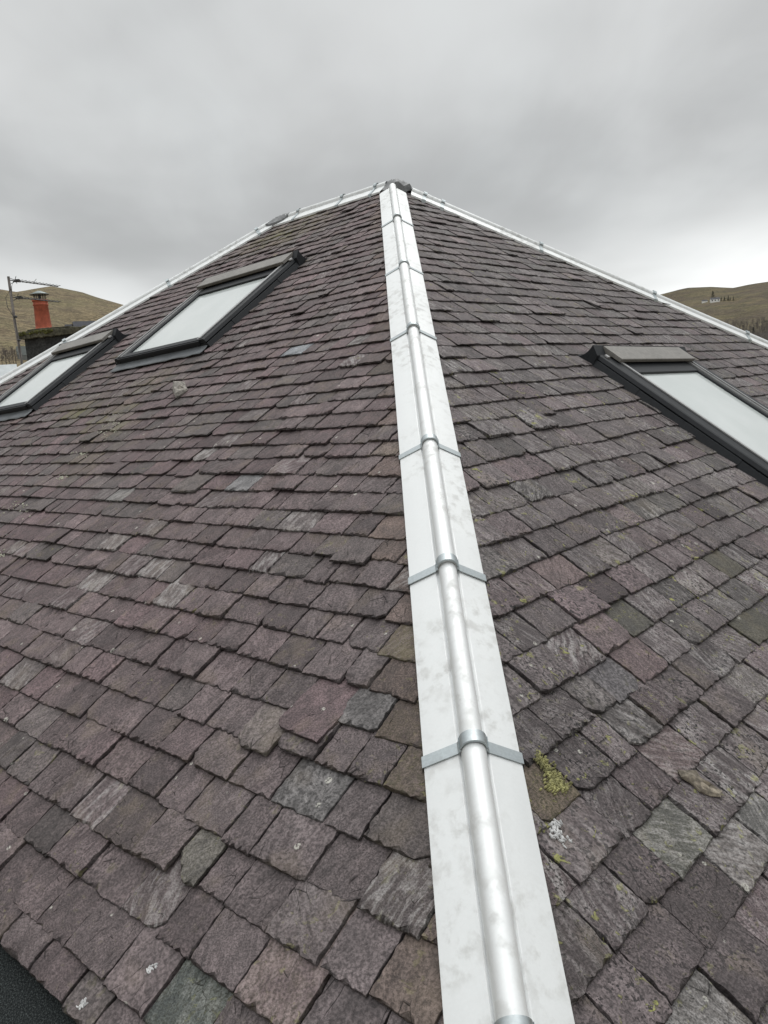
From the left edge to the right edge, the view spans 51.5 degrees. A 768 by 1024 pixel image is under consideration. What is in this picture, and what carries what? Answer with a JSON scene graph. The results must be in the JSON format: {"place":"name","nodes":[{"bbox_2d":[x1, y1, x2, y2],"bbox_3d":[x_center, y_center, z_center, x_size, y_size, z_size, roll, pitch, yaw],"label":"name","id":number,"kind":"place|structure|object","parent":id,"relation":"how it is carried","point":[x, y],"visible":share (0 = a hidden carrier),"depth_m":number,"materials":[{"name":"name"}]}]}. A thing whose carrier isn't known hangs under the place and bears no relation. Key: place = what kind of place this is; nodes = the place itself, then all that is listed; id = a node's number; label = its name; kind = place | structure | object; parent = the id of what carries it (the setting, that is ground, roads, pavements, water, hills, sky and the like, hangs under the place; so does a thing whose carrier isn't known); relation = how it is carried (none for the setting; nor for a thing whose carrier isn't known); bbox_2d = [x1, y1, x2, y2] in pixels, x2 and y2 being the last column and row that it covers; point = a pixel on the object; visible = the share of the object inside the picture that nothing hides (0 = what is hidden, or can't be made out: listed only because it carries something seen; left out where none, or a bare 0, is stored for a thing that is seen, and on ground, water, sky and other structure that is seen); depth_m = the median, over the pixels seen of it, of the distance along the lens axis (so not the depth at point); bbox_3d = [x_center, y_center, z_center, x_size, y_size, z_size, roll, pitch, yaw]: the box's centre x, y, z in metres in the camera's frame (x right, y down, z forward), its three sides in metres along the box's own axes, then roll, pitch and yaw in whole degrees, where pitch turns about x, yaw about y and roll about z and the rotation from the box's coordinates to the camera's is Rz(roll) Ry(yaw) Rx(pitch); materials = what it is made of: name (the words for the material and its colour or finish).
{"place":"outdoors","nodes":[
{"label":"outdoors","id":0,"kind":"place"},
{"bbox_2d":[0,179,767,1023],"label":"slate roofed house","id":1,"kind":"structure","parent":0,"point":[376,555],"depth_m":2.39,"materials":[{"name":"grey stone"}]},
{"bbox_2d":[2,447,86,518],"bbox_3d":[-1.860,-0.173,4.476,0.505,0.340,0.432,-12,11,-42],"label":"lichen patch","id":2,"kind":"object","parent":1,"relation":"on","point":[26,505],"visible":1,"depth_m":4.45,"materials":[{"name":"plant"}]},
{"bbox_2d":[0,328,127,420],"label":"roof window","id":3,"kind":"structure","parent":1,"relation":"in","point":[70,359],"depth_m":6.45,"materials":[{"name":"glass"}]},
{"bbox_2d":[76,997,87,1009],"bbox_3d":[-0.634,1.034,1.673,0.023,0.018,0.020,-10,10,-34],"label":"lichen patch","id":4,"kind":"object","parent":1,"relation":"on","point":[83,1003],"visible":1,"depth_m":1.67,"materials":[{"name":"white plant"}]},
{"bbox_2d":[146,963,157,973],"bbox_3d":[-0.485,0.954,1.665,0.027,0.018,0.018,-5,8,-2],"label":"lichen patch","id":5,"kind":"object","parent":1,"relation":"on","point":[149,969],"visible":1,"depth_m":1.66,"materials":[{"name":"white plant"}]},
{"bbox_2d":[173,381,187,398],"bbox_3d":[-1.220,-0.729,4.747,0.082,0.114,0.283,-7,9,-18],"label":"slate fragment","id":6,"kind":"object","parent":1,"relation":"on","point":[180,389],"visible":1,"depth_m":4.67,"materials":[{"name":"grey stone"}]},
{"bbox_2d":[110,250,307,371],"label":"roof window","id":7,"kind":"structure","parent":1,"relation":"in","point":[220,301],"depth_m":5.73,"materials":[{"name":"glass"}]},
{"bbox_2d":[533,746,572,795],"bbox_3d":[0.373,0.576,1.768,0.085,0.074,0.115,-5,8,-2],"label":"lichen patch","id":8,"kind":"object","parent":1,"relation":"on","point":[556,782],"visible":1,"depth_m":1.76,"materials":[{"name":"plant"}]},
{"bbox_2d":[548,818,572,848],"bbox_3d":[0.362,0.661,1.636,0.049,0.039,0.057,2,10,39],"label":"bird dropping","id":9,"kind":"object","parent":1,"relation":"on","point":[554,824],"visible":1,"depth_m":1.63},
{"bbox_2d":[577,345,767,486],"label":"roof window","id":10,"kind":"structure","parent":1,"relation":"in","point":[720,416],"depth_m":4.50,"materials":[{"name":"glass"}]},
{"bbox_2d":[677,770,721,796],"bbox_3d":[0.762,0.653,1.923,0.098,0.066,0.052,-1,9,25],"label":"stone fragment","id":11,"kind":"object","parent":1,"relation":"on","point":[693,778],"visible":1,"depth_m":1.92,"materials":[{"name":"beige stone"}]},
{"bbox_2d":[0,282,767,366],"bbox_3d":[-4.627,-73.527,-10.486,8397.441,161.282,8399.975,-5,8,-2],"label":"hills","id":12,"kind":"structure","parent":0,"point":[748,303],"depth_m":701.81,"materials":[{"name":"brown plant"}]},
{"bbox_2d":[0,346,9,364],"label":"bare tree","id":13,"kind":"object","parent":12,"relation":"on","point":[4,354],"visible":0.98,"depth_m":371.66,"materials":[{"name":"brown plant"}]},
{"bbox_2d":[0,364,16,376],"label":"barn","id":14,"kind":"structure","parent":12,"relation":"on","point":[5,369],"depth_m":295.32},
{"bbox_2d":[10,347,17,363],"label":"bare tree","id":15,"kind":"object","parent":12,"relation":"on","point":[11,351],"visible":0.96,"depth_m":385.40,"materials":[{"name":"brown plant"}]},
{"bbox_2d":[16,346,26,359],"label":"outbuilding","id":16,"kind":"structure","parent":12,"relation":"on","point":[23,352],"depth_m":420.78,"materials":[{"name":"grey"}]},
{"bbox_2d":[72,321,94,326],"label":"cottage","id":17,"kind":"structure","parent":12,"relation":"on","point":[79,323],"depth_m":634.59,"materials":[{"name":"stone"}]},
{"bbox_2d":[710,297,719,302],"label":"farmhouse","id":18,"kind":"object","parent":12,"relation":"on","point":[716,299],"visible":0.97,"depth_m":670.41,"materials":[{"name":"paint"}]},
{"bbox_2d":[726,317,767,339],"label":"bare woodland","id":19,"kind":"object","parent":12,"relation":"on","point":[757,327],"visible":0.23,"depth_m":343.00,"materials":[{"name":"brown plant"}]},
{"bbox_3d":[-4.713,0.855,19.842,7.900,8.850,7.000,-3,8,10],"label":"neighbour house","id":20,"kind":"object","parent":12,"relation":"on","visible":0},
{"bbox_2d":[5,276,60,364],"bbox_3d":[-7.160,-2.719,16.890,0.222,4.329,1.411,-2,9,20],"label":"aerial mast","id":21,"kind":"object","parent":20,"relation":"on","point":[13,312],"visible":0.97,"depth_m":16.17,"materials":[{"name":"metal"}]},
{"bbox_2d":[18,291,86,360],"bbox_3d":[-7.215,-3.524,18.001,1.639,2.970,0.903,-3,8,10],"label":"chimney","id":22,"kind":"object","parent":20,"relation":"on","point":[43,336],"visible":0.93,"depth_m":17.71,"materials":[{"name":"stone"}]},
{"bbox_2d":[0,0,767,304],"label":"sky","id":23,"kind":"structure","parent":0,"point":[140,140],"materials":[{"name":"grey"}]}
]}

